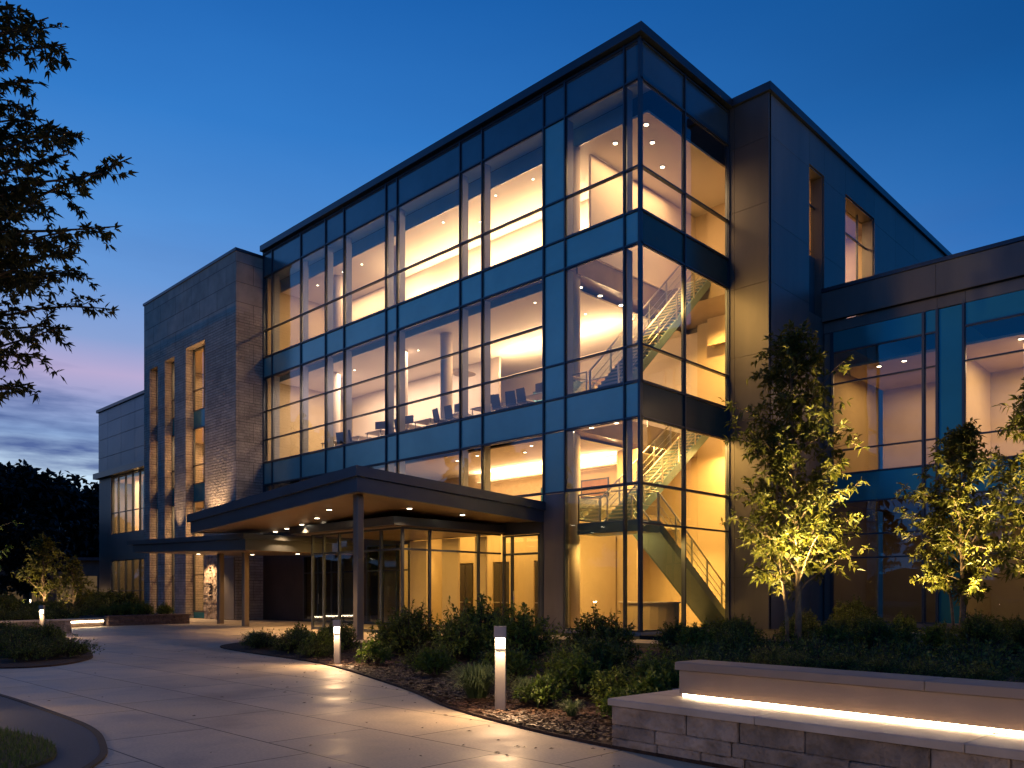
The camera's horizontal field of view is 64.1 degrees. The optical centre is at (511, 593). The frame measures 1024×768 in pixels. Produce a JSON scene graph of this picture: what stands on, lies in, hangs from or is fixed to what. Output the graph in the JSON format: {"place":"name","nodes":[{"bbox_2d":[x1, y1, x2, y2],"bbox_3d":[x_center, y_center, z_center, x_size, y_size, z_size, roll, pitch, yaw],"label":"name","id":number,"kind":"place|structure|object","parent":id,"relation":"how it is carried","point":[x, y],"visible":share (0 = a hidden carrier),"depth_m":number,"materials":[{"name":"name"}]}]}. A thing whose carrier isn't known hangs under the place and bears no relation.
{"place":"outdoors","nodes":[
{"label":"outdoors","id":0,"kind":"place"},
{"bbox_2d":[0,725,56,767],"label":"lawn","id":1,"kind":"structure","parent":0,"point":[36,763],"depth_m":7.00,"materials":[{"name":"plant"}]},
{"bbox_2d":[0,696,99,767],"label":"asphalt path","id":2,"kind":"structure","parent":0,"point":[77,746],"depth_m":8.23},
{"bbox_2d":[0,1,138,406],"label":"overhanging tree","id":3,"kind":"object","parent":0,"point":[17,276],"visible":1,"depth_m":8.39,"materials":[{"name":"green plant"}]},
{"bbox_2d":[103,587,141,605],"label":"shrub","id":4,"kind":"object","parent":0,"point":[122,597],"visible":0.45,"depth_m":50.48,"materials":[{"name":"green plant"}]},
{"bbox_2d":[199,618,644,639],"bbox_3d":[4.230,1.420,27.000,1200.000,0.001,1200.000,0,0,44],"label":"ground","id":5,"kind":"structure","parent":0,"point":[635,637],"depth_m":28.39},
{"bbox_2d":[0,508,74,607],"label":"background tree","id":6,"kind":"object","parent":5,"relation":"on","point":[29,529],"visible":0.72,"depth_m":59.38,"materials":[{"name":"green plant"}]},
{"bbox_2d":[0,459,91,556],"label":"background tree","id":7,"kind":"object","parent":5,"relation":"on","point":[39,493],"visible":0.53,"depth_m":84.27,"materials":[{"name":"green plant"}]},
{"bbox_2d":[11,533,83,604],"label":"garden tree","id":8,"kind":"object","parent":5,"relation":"on","point":[46,544],"visible":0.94,"depth_m":49.61,"materials":[{"name":"green plant"}]},
{"bbox_2d":[0,557,98,605],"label":"garden pavilion","id":9,"kind":"structure","parent":5,"relation":"on","point":[90,565],"depth_m":79.25,"materials":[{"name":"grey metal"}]},
{"bbox_2d":[45,484,98,556],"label":"background tree","id":10,"kind":"object","parent":5,"relation":"on","point":[90,548],"visible":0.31,"depth_m":89.16,"materials":[{"name":"green plant"}]},
{"bbox_2d":[49,555,96,609],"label":"garden tree","id":11,"kind":"object","parent":5,"relation":"on","point":[70,568],"visible":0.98,"depth_m":49.19,"materials":[{"name":"green plant"}]},
{"bbox_2d":[49,470,98,551],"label":"background tree","id":12,"kind":"object","parent":5,"relation":"on","point":[77,477],"visible":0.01,"depth_m":100.52,"materials":[{"name":"green plant"}]},
{"bbox_2d":[93,21,1023,635],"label":"office building","id":13,"kind":"structure","parent":5,"relation":"on","point":[765,209],"depth_m":33.94,"materials":[{"name":"glass"},{"name":"grey metal"},{"name":"cream plaster"}]},
{"bbox_2d":[112,469,143,534],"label":"window","id":14,"kind":"structure","parent":13,"relation":"in","point":[140,508],"depth_m":55.37,"materials":[{"name":"grey metal"}]},
{"bbox_2d":[112,558,143,601],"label":"window","id":15,"kind":"structure","parent":13,"relation":"in","point":[140,590],"depth_m":55.32,"materials":[{"name":"grey metal"}]},
{"bbox_2d":[193,500,204,611],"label":"window","id":16,"kind":"structure","parent":13,"relation":"in","point":[194,503],"depth_m":47.49,"materials":[{"name":"grey metal"}]},
{"bbox_2d":[193,425,204,484],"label":"window","id":17,"kind":"structure","parent":13,"relation":"in","point":[194,430],"depth_m":47.49,"materials":[{"name":"grey metal"}]},
{"bbox_2d":[193,345,204,411],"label":"window","id":18,"kind":"structure","parent":13,"relation":"in","point":[194,351],"depth_m":47.49,"materials":[{"name":"grey metal"}]},
{"bbox_2d":[303,555,352,622],"bbox_3d":[-8.978,-0.250,39.811,4.400,3.300,0.188,0,0,44],"label":"door","id":19,"kind":"structure","parent":13,"relation":"in","point":[318,572],"depth_m":39.86,"materials":[{"name":"grey metal"}]},
{"bbox_2d":[366,543,409,623],"bbox_3d":[-5.541,-0.400,36.517,3.120,3.600,0.120,0,0,44],"label":"door","id":20,"kind":"structure","parent":13,"relation":"in","point":[397,570],"depth_m":36.46,"materials":[{"name":"grey metal"}]},
{"bbox_2d":[460,564,472,616],"bbox_3d":[-2.106,0.000,36.384,0.930,2.600,0.120,0,0,44],"label":"inner door","id":21,"kind":"structure","parent":13,"relation":"in","point":[469,567],"depth_m":36.32,"materials":[{"name":"brown wood"}]},
{"bbox_2d":[493,563,508,616],"bbox_3d":[-0.457,0.000,34.781,0.930,2.600,0.120,0,0,44],"label":"inner door","id":22,"kind":"structure","parent":13,"relation":"in","point":[497,566],"depth_m":34.86,"materials":[{"name":"brown wood"}]},
{"bbox_2d":[483,131,541,269],"bbox_3d":[0.018,-14.875,31.110,3.170,4.270,0.060,0,0,44],"label":"window","id":23,"kind":"structure","parent":13,"relation":"in","point":[540,131],"depth_m":32.17,"materials":[{"name":"grey metal"}]},
{"bbox_2d":[483,278,541,413],"bbox_3d":[0.018,-9.325,31.110,3.170,4.510,0.060,0,0,44],"label":"window","id":24,"kind":"structure","parent":13,"relation":"in","point":[541,278],"depth_m":32.17,"materials":[{"name":"grey metal"}]},
{"bbox_2d":[502,534,539,623],"bbox_3d":[0.339,-0.425,30.744,1.920,3.550,0.178,0,0,44],"label":"door","id":25,"kind":"structure","parent":13,"relation":"in","point":[512,553],"depth_m":31.05,"materials":[{"name":"grey metal"}]},
{"bbox_2d":[566,87,622,236],"bbox_3d":[2.857,-14.875,28.350,2.530,4.270,0.060,0,0,44],"label":"window","id":26,"kind":"structure","parent":13,"relation":"in","point":[613,93],"depth_m":29.19,"materials":[{"name":"grey metal"}]},
{"bbox_2d":[566,249,622,395],"bbox_3d":[2.857,-9.325,28.350,2.530,4.510,0.060,0,0,44],"label":"window","id":27,"kind":"structure","parent":13,"relation":"in","point":[621,249],"depth_m":29.19,"materials":[{"name":"grey metal"}]},
{"bbox_2d":[581,477,608,498],"bbox_3d":[3.527,-4.500,34.884,1.500,0.800,0.036,0,0,44],"label":"framed picture","id":28,"kind":"object","parent":13,"relation":"attached to","point":[595,482],"visible":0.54,"depth_m":34.84,"materials":[{"name":"orange metal"}]},
{"bbox_2d":[625,80,637,212],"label":"window","id":29,"kind":"structure","parent":13,"relation":"in","point":[630,84],"depth_m":27.39,"materials":[{"name":"grey metal"}]},
{"bbox_2d":[625,244,637,382],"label":"window","id":30,"kind":"structure","parent":13,"relation":"in","point":[635,244],"depth_m":27.39,"materials":[{"name":"grey metal"}]},
{"bbox_2d":[572,265,710,392],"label":"staircase","id":31,"kind":"structure","parent":13,"relation":"in","point":[661,328],"depth_m":30.48,"materials":[{"name":"metal"}]},
{"bbox_2d":[618,601,680,628],"bbox_3d":[4.863,0.800,30.520,2.544,1.000,1.272,0,0,44],"label":"reception counter","id":32,"kind":"object","parent":13,"relation":"on","point":[656,615],"visible":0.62,"depth_m":29.87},
{"bbox_2d":[577,426,724,625],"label":"staircase","id":33,"kind":"structure","parent":13,"relation":"on","point":[661,548],"depth_m":30.42,"materials":[{"name":"metal"}]},
{"bbox_2d":[643,81,683,231],"bbox_3d":[5.150,-14.875,27.961,0.060,4.270,2.580,0,0,44],"label":"window","id":34,"kind":"structure","parent":13,"relation":"in","point":[644,82],"depth_m":28.85,"materials":[{"name":"grey metal"}]},
{"bbox_2d":[643,244,683,392],"bbox_3d":[5.150,-9.325,27.961,0.060,4.510,2.580,0,0,44],"label":"window","id":35,"kind":"structure","parent":13,"relation":"in","point":[645,246],"depth_m":28.85,"materials":[{"name":"grey metal"}]},
{"bbox_2d":[686,114,727,257],"bbox_3d":[7.144,-14.875,30.011,0.060,4.270,2.980,0,0,44],"label":"window","id":36,"kind":"structure","parent":13,"relation":"in","point":[688,116],"depth_m":31.04,"materials":[{"name":"grey metal"}]},
{"bbox_2d":[686,267,727,406],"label":"window","id":37,"kind":"structure","parent":13,"relation":"in","point":[686,267],"depth_m":31.04,"materials":[{"name":"grey metal"}]},
{"bbox_2d":[809,166,822,317],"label":"window","id":38,"kind":"structure","parent":13,"relation":"in","point":[816,258],"depth_m":33.54,"materials":[{"name":"grey glass"}]},
{"bbox_2d":[845,196,872,315],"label":"window","id":39,"kind":"structure","parent":13,"relation":"in","point":[867,222],"depth_m":37.34,"materials":[{"name":"grey metal"}]},
{"bbox_2d":[832,313,921,623],"bbox_3d":[14.200,-4.710,31.881,3.410,11.680,0.120,0,0,44],"label":"window","id":40,"kind":"structure","parent":13,"relation":"in","point":[883,483],"depth_m":31.84,"materials":[{"name":"blue metal"}]},
{"bbox_2d":[925,310,935,623],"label":"window","id":41,"kind":"structure","parent":13,"relation":"in","point":[930,316],"depth_m":30.50,"materials":[{"name":"metal"}]},
{"bbox_2d":[965,290,1023,625],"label":"window","id":42,"kind":"structure","parent":13,"relation":"in","point":[1010,305],"depth_m":29.07,"materials":[{"name":"blue metal"}]},
{"bbox_2d":[640,627,1022,656],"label":"planting bed","id":43,"kind":"object","parent":5,"relation":"on","point":[770,632],"visible":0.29,"depth_m":25.37,"materials":[{"name":"soil"}]},
{"bbox_2d":[698,621,763,656],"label":"shrub","id":44,"kind":"object","parent":43,"relation":"on","point":[731,639],"visible":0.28,"depth_m":13.60,"materials":[{"name":"green plant"}]},
{"bbox_2d":[707,614,772,647],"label":"shrub","id":45,"kind":"object","parent":43,"relation":"on","point":[742,626],"visible":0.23,"depth_m":17.57,"materials":[{"name":"green plant"}]},
{"bbox_2d":[718,318,872,642],"bbox_3d":[6.841,-2.695,19.977,3.724,8.093,3.766,0,0,4],"label":"ornamental tree","id":46,"kind":"object","parent":43,"relation":"on","point":[792,352],"visible":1,"depth_m":19.76,"materials":[{"name":"green plant"}]},
{"bbox_2d":[802,616,859,650],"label":"shrub","id":47,"kind":"object","parent":43,"relation":"on","point":[830,632],"visible":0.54,"depth_m":17.35,"materials":[{"name":"green plant"}]},
{"bbox_2d":[827,595,884,624],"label":"shrub","id":48,"kind":"object","parent":43,"relation":"on","point":[851,606],"visible":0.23,"depth_m":28.41,"materials":[{"name":"green plant"}]},
{"bbox_2d":[849,614,911,652],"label":"shrub","id":49,"kind":"object","parent":43,"relation":"on","point":[879,629],"visible":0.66,"depth_m":17.54,"materials":[{"name":"green plant"}]},
{"bbox_2d":[885,616,929,650],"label":"shrub","id":50,"kind":"object","parent":43,"relation":"on","point":[909,635],"visible":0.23,"depth_m":18.29,"materials":[{"name":"green plant"}]},
{"bbox_2d":[892,417,1020,633],"bbox_3d":[12.446,-1.766,22.586,2.999,6.138,2.824,0,0,-29],"label":"ornamental tree","id":51,"kind":"object","parent":43,"relation":"on","point":[956,442],"visible":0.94,"depth_m":22.43,"materials":[{"name":"green plant"}]},
{"bbox_2d":[956,377,1023,588],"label":"ornamental tree","id":52,"kind":"object","parent":43,"relation":"on","point":[1013,466],"visible":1,"depth_m":20.16,"materials":[{"name":"green plant"}]},
{"bbox_2d":[997,614,1023,652],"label":"shrub","id":53,"kind":"object","parent":43,"relation":"on","point":[1018,636],"visible":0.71,"depth_m":18.03,"materials":[{"name":"green plant"}]},
{"bbox_2d":[0,620,1018,767],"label":"plaza paving","id":54,"kind":"structure","parent":0,"point":[141,705],"depth_m":9.55,"materials":[{"name":"concrete"}]},
{"bbox_2d":[0,619,72,633],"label":"stone planter","id":55,"kind":"object","parent":54,"relation":"on","point":[65,624],"visible":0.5,"depth_m":28.39,"materials":[{"name":"stone"}]},
{"bbox_2d":[0,638,92,668],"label":"bed","id":56,"kind":"object","parent":54,"relation":"on","point":[7,663],"visible":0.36,"depth_m":16.50,"materials":[{"name":"brown soil"}]},
{"bbox_2d":[0,625,61,655],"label":"shrub","id":57,"kind":"object","parent":56,"relation":"on","point":[3,640],"visible":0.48,"depth_m":18.00,"materials":[{"name":"green plant"}]},
{"bbox_2d":[0,637,62,661],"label":"shrub","id":58,"kind":"object","parent":56,"relation":"on","point":[33,651],"visible":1,"depth_m":16.61,"materials":[{"name":"green plant"}]},
{"bbox_2d":[18,618,69,644],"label":"shrub","id":59,"kind":"object","parent":56,"relation":"on","point":[45,627],"visible":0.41,"depth_m":19.22,"materials":[{"name":"green plant"}]},
{"bbox_2d":[36,631,106,658],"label":"shrub","id":60,"kind":"object","parent":56,"relation":"on","point":[74,648],"visible":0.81,"depth_m":17.52,"materials":[{"name":"green plant"}]},
{"bbox_2d":[0,694,107,767],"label":"kerb","id":61,"kind":"structure","parent":54,"relation":"on","point":[100,757],"depth_m":8.18,"materials":[{"name":"grey"}]},
{"bbox_2d":[71,618,105,627],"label":"seat wall","id":62,"kind":"structure","parent":54,"relation":"on","point":[85,622],"depth_m":34.22,"materials":[{"name":"stone"}]},
{"bbox_2d":[79,614,190,625],"bbox_3d":[-17.247,1.175,37.484,2.450,0.450,4.042,0,0,34],"label":"stone planter","id":63,"kind":"object","parent":54,"relation":"on","point":[124,620],"visible":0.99,"depth_m":36.57,"materials":[{"name":"stone"}]},
{"bbox_2d":[127,533,352,623],"bbox_3d":[-12.643,-0.575,37.369,11.550,3.950,5.260,0,0,44],"label":"canopy","id":64,"kind":"object","parent":54,"relation":"on","point":[220,546],"visible":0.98,"depth_m":34.37,"materials":[{"name":"metal"}]},
{"bbox_2d":[187,465,545,639],"bbox_3d":[-6.268,-1.177,31.302,12.850,5.155,8.270,0,0,44],"label":"entrance canopy","id":65,"kind":"object","parent":54,"relation":"on","point":[357,494],"visible":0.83,"depth_m":27.20,"materials":[{"name":"metal"}]},
{"bbox_2d":[290,516,505,631],"bbox_3d":[-4.461,-0.600,31.582,6.610,4.000,5.350,0,0,44],"label":"entrance vestibule","id":66,"kind":"object","parent":54,"relation":"on","point":[394,528],"visible":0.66,"depth_m":30.14,"materials":[{"name":"metal"}]},
{"bbox_2d":[220,642,738,767],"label":"mulch bed","id":67,"kind":"object","parent":54,"relation":"on","point":[237,646],"visible":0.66,"depth_m":11.21,"materials":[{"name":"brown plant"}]},
{"bbox_2d":[238,627,281,647],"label":"shrub","id":68,"kind":"object","parent":67,"relation":"on","point":[258,641],"visible":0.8,"depth_m":20.27,"materials":[{"name":"green plant"}]},
{"bbox_2d":[266,626,310,652],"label":"shrub","id":69,"kind":"object","parent":67,"relation":"on","point":[291,642],"visible":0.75,"depth_m":18.96,"materials":[{"name":"green plant"}]},
{"bbox_2d":[293,638,341,656],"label":"shrub","id":70,"kind":"object","parent":67,"relation":"on","point":[321,650],"visible":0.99,"depth_m":17.55,"materials":[{"name":"green plant"}]},
{"bbox_2d":[302,623,345,656],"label":"shrub","id":71,"kind":"object","parent":67,"relation":"on","point":[324,635],"visible":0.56,"depth_m":17.93,"materials":[{"name":"green plant"}]},
{"bbox_2d":[333,620,340,663],"bbox_3d":[-3.401,0.945,15.893,0.140,0.870,0.121,0,0,2],"label":"bollard light","id":72,"kind":"object","parent":67,"relation":"on","point":[337,640],"visible":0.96,"depth_m":15.90,"materials":[{"name":"metal"}]},
{"bbox_2d":[318,616,360,650],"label":"shrub","id":73,"kind":"object","parent":67,"relation":"on","point":[348,639],"visible":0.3,"depth_m":19.38,"materials":[{"name":"green plant"}]},
{"bbox_2d":[354,637,393,663],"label":"shrub","id":74,"kind":"object","parent":67,"relation":"on","point":[370,652],"visible":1,"depth_m":15.55,"materials":[{"name":"green plant"}]},
{"bbox_2d":[364,599,443,654],"bbox_3d":[-2.192,0.737,18.123,1.856,1.329,1.966,0,0,40],"label":"shrub","id":75,"kind":"object","parent":67,"relation":"on","point":[412,626],"visible":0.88,"depth_m":17.86,"materials":[{"name":"green plant"}]},
{"bbox_2d":[395,642,454,667],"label":"shrub","id":76,"kind":"object","parent":67,"relation":"on","point":[409,658],"visible":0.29,"depth_m":14.90,"materials":[{"name":"green plant"}]},
{"bbox_2d":[411,646,461,674],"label":"shrub","id":77,"kind":"object","parent":67,"relation":"on","point":[427,664],"visible":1,"depth_m":13.58,"materials":[{"name":"green plant"}]},
{"bbox_2d":[276,651,612,742],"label":"mulch chips","id":78,"kind":"object","parent":67,"relation":"on","point":[587,724],"visible":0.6,"depth_m":10.09,"materials":[{"name":"wood"}]},
{"bbox_2d":[430,610,494,661],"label":"shrub","id":79,"kind":"object","parent":67,"relation":"on","point":[463,646],"visible":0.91,"depth_m":16.64,"materials":[{"name":"green plant"}]},
{"bbox_2d":[434,662,515,699],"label":"ornamental grass","id":80,"kind":"object","parent":67,"relation":"on","point":[477,683],"depth_m":10.49,"materials":[{"name":"plant"}]},
{"bbox_2d":[440,592,515,650],"bbox_3d":[-0.609,0.675,17.918,2.203,1.498,2.165,0,0,4],"label":"shrub","id":81,"kind":"object","parent":67,"relation":"on","point":[486,618],"visible":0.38,"depth_m":17.87,"materials":[{"name":"green plant"}]},
{"bbox_2d":[494,626,505,709],"bbox_3d":[-0.137,0.880,9.538,0.140,1.000,0.121,0,0,2],"label":"bollard light","id":82,"kind":"object","parent":67,"relation":"on","point":[500,665],"visible":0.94,"depth_m":9.54,"materials":[{"name":"metal"}]},
{"bbox_2d":[468,641,542,667],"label":"shrub","id":83,"kind":"object","parent":67,"relation":"on","point":[528,657],"visible":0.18,"depth_m":14.50,"materials":[{"name":"green plant"}]},
{"bbox_2d":[475,644,543,682],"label":"shrub","id":84,"kind":"object","parent":67,"relation":"on","point":[513,660],"visible":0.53,"depth_m":12.24,"materials":[{"name":"green plant"}]},
{"bbox_2d":[482,600,565,660],"bbox_3d":[0.269,0.755,16.817,1.916,1.325,1.949,0,0,-7],"label":"shrub","id":85,"kind":"object","parent":67,"relation":"on","point":[520,629],"visible":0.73,"depth_m":16.44,"materials":[{"name":"green plant"}]},
{"bbox_2d":[511,673,572,707],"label":"shrub","id":86,"kind":"object","parent":67,"relation":"on","point":[541,690],"visible":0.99,"depth_m":9.73,"materials":[{"name":"green plant"}]},
{"bbox_2d":[542,641,600,691],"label":"shrub","id":87,"kind":"object","parent":67,"relation":"on","point":[556,661],"visible":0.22,"depth_m":11.52,"materials":[{"name":"green plant"}]},
{"bbox_2d":[551,651,609,695],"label":"shrub","id":88,"kind":"object","parent":67,"relation":"on","point":[574,675],"visible":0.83,"depth_m":10.68,"materials":[{"name":"green plant"}]},
{"bbox_2d":[544,604,643,666],"bbox_3d":[1.511,0.763,14.722,1.778,1.274,1.884,0,0,-22],"label":"shrub","id":89,"kind":"object","parent":67,"relation":"on","point":[605,629],"visible":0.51,"depth_m":14.60,"materials":[{"name":"green plant"}]},
{"bbox_2d":[564,627,632,678],"bbox_3d":[1.273,0.948,12.344,1.237,0.886,1.310,0,0,-14],"label":"shrub","id":90,"kind":"object","parent":67,"relation":"on","point":[606,656],"visible":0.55,"depth_m":12.22,"materials":[{"name":"green plant"}]},
{"bbox_2d":[588,662,638,705],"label":"shrub","id":91,"kind":"object","parent":67,"relation":"on","point":[616,678],"visible":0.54,"depth_m":9.85,"materials":[{"name":"green plant"}]},
{"bbox_2d":[595,684,640,718],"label":"shrub","id":92,"kind":"object","parent":67,"relation":"on","point":[606,706],"visible":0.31,"depth_m":8.73,"materials":[{"name":"green plant"}]},
{"bbox_2d":[618,669,672,693],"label":"shrub","id":93,"kind":"object","parent":67,"relation":"on","point":[650,682],"visible":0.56,"depth_m":9.51,"materials":[{"name":"green plant"}]},
{"bbox_2d":[626,646,679,688],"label":"shrub","id":94,"kind":"object","parent":67,"relation":"on","point":[669,674],"visible":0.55,"depth_m":10.74,"materials":[{"name":"green plant"}]},
{"bbox_2d":[650,615,691,649],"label":"shrub","id":95,"kind":"object","parent":67,"relation":"on","point":[669,633],"visible":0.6,"depth_m":19.01,"materials":[{"name":"green plant"}]},
{"bbox_2d":[653,641,745,688],"bbox_3d":[2.583,1.019,11.177,1.834,0.788,1.678,0,0,-31],"label":"shrub","id":96,"kind":"object","parent":67,"relation":"on","point":[717,657],"visible":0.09,"depth_m":11.26,"materials":[{"name":"green plant"}]},
{"bbox_2d":[608,660,1023,767],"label":"stone bench wall","id":97,"kind":"structure","parent":54,"relation":"on","point":[744,715],"depth_m":6.20,"materials":[{"name":"grey"}]},
{"bbox_2d":[916,618,959,650],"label":"shrub","id":98,"kind":"object","parent":54,"relation":"on","point":[933,634],"visible":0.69,"depth_m":18.96,"materials":[{"name":"green plant"}]},
{"bbox_2d":[939,607,1020,653],"bbox_3d":[10.271,0.833,18.114,1.606,1.086,1.516,0,0,13],"label":"shrub","id":99,"kind":"object","parent":54,"relation":"on","point":[981,632],"visible":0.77,"depth_m":17.83,"materials":[{"name":"green plant"}]},
{"bbox_2d":[0,0,1023,490],"label":"sky","id":100,"kind":"structure","parent":0,"point":[239,122],"materials":[{"name":"blue"}]},
{"bbox_2d":[621,639,704,680],"bbox_3d":[2.457,1.021,11.934,1.718,0.738,1.571,0,0,-27],"label":"shrub","id":101,"kind":"object","parent":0,"point":[657,656],"visible":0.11,"depth_m":11.89,"materials":[{"name":"green plant"}]},
{"bbox_2d":[670,618,715,652],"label":"shrub","id":102,"kind":"object","parent":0,"point":[697,635],"visible":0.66,"depth_m":17.81,"materials":[{"name":"green plant"}]},
{"bbox_2d":[635,633,751,662],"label":"shrub","id":103,"kind":"object","parent":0,"point":[679,648],"visible":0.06,"depth_m":12.74,"materials":[{"name":"green plant"}]},
{"bbox_2d":[747,644,797,664],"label":"shrub","id":104,"kind":"object","parent":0,"point":[757,658],"visible":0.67,"depth_m":8.49,"materials":[{"name":"green plant"}]},
{"bbox_2d":[762,647,820,667],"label":"shrub","id":105,"kind":"object","parent":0,"point":[802,661],"visible":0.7,"depth_m":7.88,"materials":[{"name":"green plant"}]},
{"bbox_2d":[812,648,872,670],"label":"shrub","id":106,"kind":"object","parent":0,"point":[833,663],"visible":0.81,"depth_m":7.66,"materials":[{"name":"green plant"}]},
{"bbox_2d":[850,651,911,673],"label":"shrub","id":107,"kind":"object","parent":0,"point":[882,667],"visible":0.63,"depth_m":7.27,"materials":[{"name":"green plant"}]},
{"bbox_2d":[883,654,959,676],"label":"shrub","id":108,"kind":"object","parent":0,"point":[920,668],"visible":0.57,"depth_m":6.87,"materials":[{"name":"green plant"}]},
{"bbox_2d":[935,659,1018,681],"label":"shrub","id":109,"kind":"object","parent":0,"point":[974,673],"visible":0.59,"depth_m":6.43,"materials":[{"name":"green plant"}]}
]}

